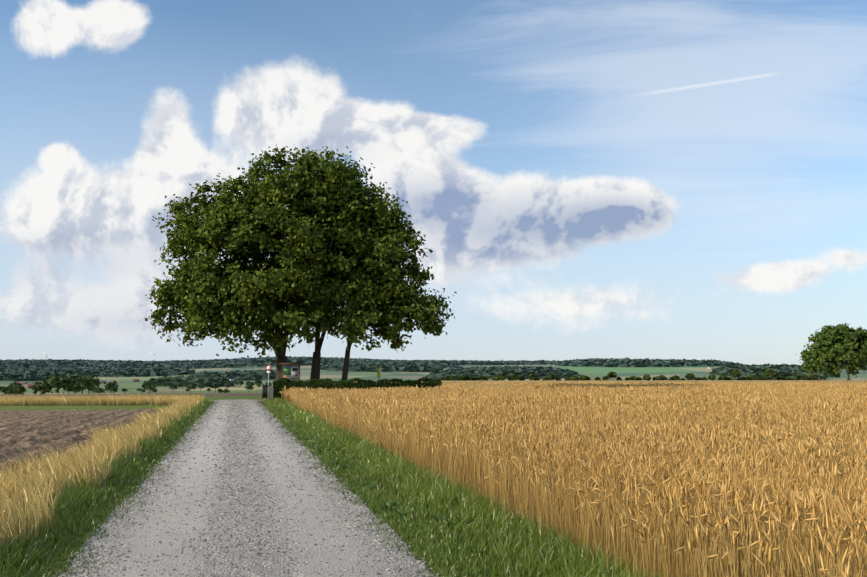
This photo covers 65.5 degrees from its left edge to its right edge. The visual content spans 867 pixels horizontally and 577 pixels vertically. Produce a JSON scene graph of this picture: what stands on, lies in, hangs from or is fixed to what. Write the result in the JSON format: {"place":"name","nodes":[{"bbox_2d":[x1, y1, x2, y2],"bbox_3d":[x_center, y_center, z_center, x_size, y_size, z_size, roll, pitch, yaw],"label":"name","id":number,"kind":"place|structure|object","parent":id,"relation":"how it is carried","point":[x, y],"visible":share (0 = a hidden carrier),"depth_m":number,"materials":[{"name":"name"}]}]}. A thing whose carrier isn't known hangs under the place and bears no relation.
{"place":"outdoors","nodes":[
{"label":"outdoors","id":0,"kind":"place"},
{"bbox_2d":[0,403,131,406],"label":"dry ground","id":1,"kind":"structure","parent":0,"point":[53,405],"depth_m":41.78,"materials":[{"name":"soil"}]},
{"bbox_2d":[0,409,164,477],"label":"plowed field","id":2,"kind":"structure","parent":0,"point":[27,439],"depth_m":22.38,"materials":[{"name":"soil"}]},
{"bbox_2d":[0,405,171,410],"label":"grass strip","id":3,"kind":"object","parent":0,"point":[131,407],"depth_m":38.95,"materials":[{"name":"green plant"}]},
{"bbox_2d":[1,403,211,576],"bbox_3d":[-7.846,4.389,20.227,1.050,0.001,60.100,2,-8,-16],"label":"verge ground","id":4,"kind":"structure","parent":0,"point":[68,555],"depth_m":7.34,"materials":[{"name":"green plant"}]},
{"bbox_2d":[5,396,276,400],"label":"junction grass","id":5,"kind":"structure","parent":0,"point":[235,397],"depth_m":58.92,"materials":[{"name":"green plant"}]},
{"bbox_2d":[262,385,267,398],"bbox_3d":[-13.506,8.293,53.965,0.460,1.145,0.460,2,-8,-16],"label":"litter bin","id":6,"kind":"object","parent":5,"relation":"on","point":[264,390],"visible":0.92,"depth_m":53.77,"materials":[{"name":"grey metal"}]},
{"bbox_2d":[269,387,272,398],"bbox_3d":[-13.086,8.416,54.341,0.300,1.000,0.260,4,-9,-27],"label":"stone post","id":7,"kind":"object","parent":5,"relation":"on","point":[270,392],"visible":0.92,"depth_m":54.22,"materials":[{"name":"stone"}]},
{"bbox_2d":[279,362,302,379],"bbox_3d":[-11.835,7.595,55.727,1.966,2.993,0.886,2,-8,-16],"label":"notice board frame","id":8,"kind":"object","parent":5,"relation":"on","point":[290,363],"visible":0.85,"depth_m":55.73,"materials":[{"name":"brown wood"}]},
{"bbox_2d":[282,365,298,377],"bbox_3d":[-11.835,6.897,55.819,1.334,1.070,0.190,2,-8,-16],"label":"notice board","id":9,"kind":"object","parent":8,"relation":"attached to","point":[290,376],"visible":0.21,"depth_m":55.81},
{"bbox_2d":[283,367,290,374],"bbox_3d":[-12.108,6.839,55.762,0.616,0.700,0.078,2,-8,-16],"label":"info board map","id":10,"kind":"object","parent":9,"relation":"attached to","point":[286,370],"visible":1,"depth_m":55.76,"materials":[{"name":"green paper"}]},
{"bbox_2d":[272,377,441,398],"bbox_3d":[-6.242,8.433,56.870,14.408,1.907,1.333,2,-8,-16],"label":"hedge","id":11,"kind":"object","parent":5,"relation":"on","point":[362,382],"depth_m":56.27,"materials":[{"name":"green plant"}]},
{"bbox_2d":[377,367,380,377],"bbox_3d":[-4.939,7.572,61.001,0.381,0.965,0.209,2,-8,-16],"label":"marker post head","id":12,"kind":"object","parent":5,"relation":"on","point":[378,374],"visible":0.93,"depth_m":60.94},
{"bbox_2d":[62,399,434,576],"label":"gravel road","id":13,"kind":"structure","parent":0,"point":[197,511],"depth_m":7.80,"materials":[{"name":"grey gravel"}]},
{"bbox_2d":[53,399,438,576],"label":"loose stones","id":14,"kind":"object","parent":13,"relation":"on","point":[268,499],"visible":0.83,"depth_m":8.38,"materials":[{"name":"grey gravel"}]},
{"bbox_2d":[145,144,456,382],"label":"lime trees","id":15,"kind":"object","parent":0,"point":[354,235],"depth_m":56.20,"materials":[{"name":"green plant"}]},
{"bbox_2d":[0,397,669,576],"bbox_3d":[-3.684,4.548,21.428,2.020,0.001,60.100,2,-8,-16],"label":"verge ground","id":16,"kind":"structure","parent":0,"point":[426,547],"depth_m":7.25,"materials":[{"name":"green plant"}]},
{"bbox_2d":[19,424,613,576],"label":"verge broadleaf weeds","id":17,"kind":"object","parent":16,"relation":"on","point":[400,512],"visible":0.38,"depth_m":8.90,"materials":[{"name":"green plant"}]},
{"bbox_2d":[0,364,866,472],"bbox_3d":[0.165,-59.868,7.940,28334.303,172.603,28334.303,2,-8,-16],"label":"ground","id":18,"kind":"structure","parent":0,"point":[131,387],"depth_m":2447.25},
{"bbox_2d":[0,356,866,393],"bbox_3d":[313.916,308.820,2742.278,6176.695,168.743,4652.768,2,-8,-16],"label":"woods","id":19,"kind":"object","parent":18,"relation":"on","point":[77,373],"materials":[{"name":"green plant"}]},
{"bbox_2d":[0,0,866,364],"label":"sky","id":20,"kind":"structure","parent":0,"point":[618,179],"materials":[{"name":"blue"}]},
{"bbox_2d":[281,380,866,576],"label":"wheat field","id":21,"kind":"structure","parent":0,"point":[453,384],"depth_m":10.58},
{"bbox_2d":[280,381,866,400],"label":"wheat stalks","id":22,"kind":"object","parent":21,"relation":"on","point":[813,387],"visible":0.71,"depth_m":54.45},
{"bbox_2d":[282,386,866,451],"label":"wheat stalks","id":23,"kind":"object","parent":21,"relation":"on","point":[332,399],"visible":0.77,"depth_m":26.22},
{"bbox_2d":[328,397,866,551],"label":"wheat stalks","id":24,"kind":"object","parent":21,"relation":"on","point":[440,427],"visible":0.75,"depth_m":11.48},
{"bbox_2d":[451,425,866,576],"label":"wheat stalks","id":25,"kind":"object","parent":21,"relation":"on","point":[837,552],"visible":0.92,"depth_m":5.74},
{"bbox_2d":[795,323,866,380],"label":"trees","id":26,"kind":"object","parent":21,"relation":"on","point":[831,348],"materials":[{"name":"green plant"}]},
{"label":"tall grass ground","id":27,"kind":"structure","parent":0,"visible":0},
{"bbox_2d":[0,414,183,552],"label":"undergrowth strip","id":28,"kind":"object","parent":27,"relation":"on","point":[59,510],"depth_m":9.21,"materials":[{"name":"green plant"}]},
{"bbox_2d":[0,393,205,558],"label":"tall dry grass","id":29,"kind":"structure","parent":27,"relation":"on","point":[105,444],"depth_m":11.14,"materials":[{"name":"yellow plant"}]}
]}

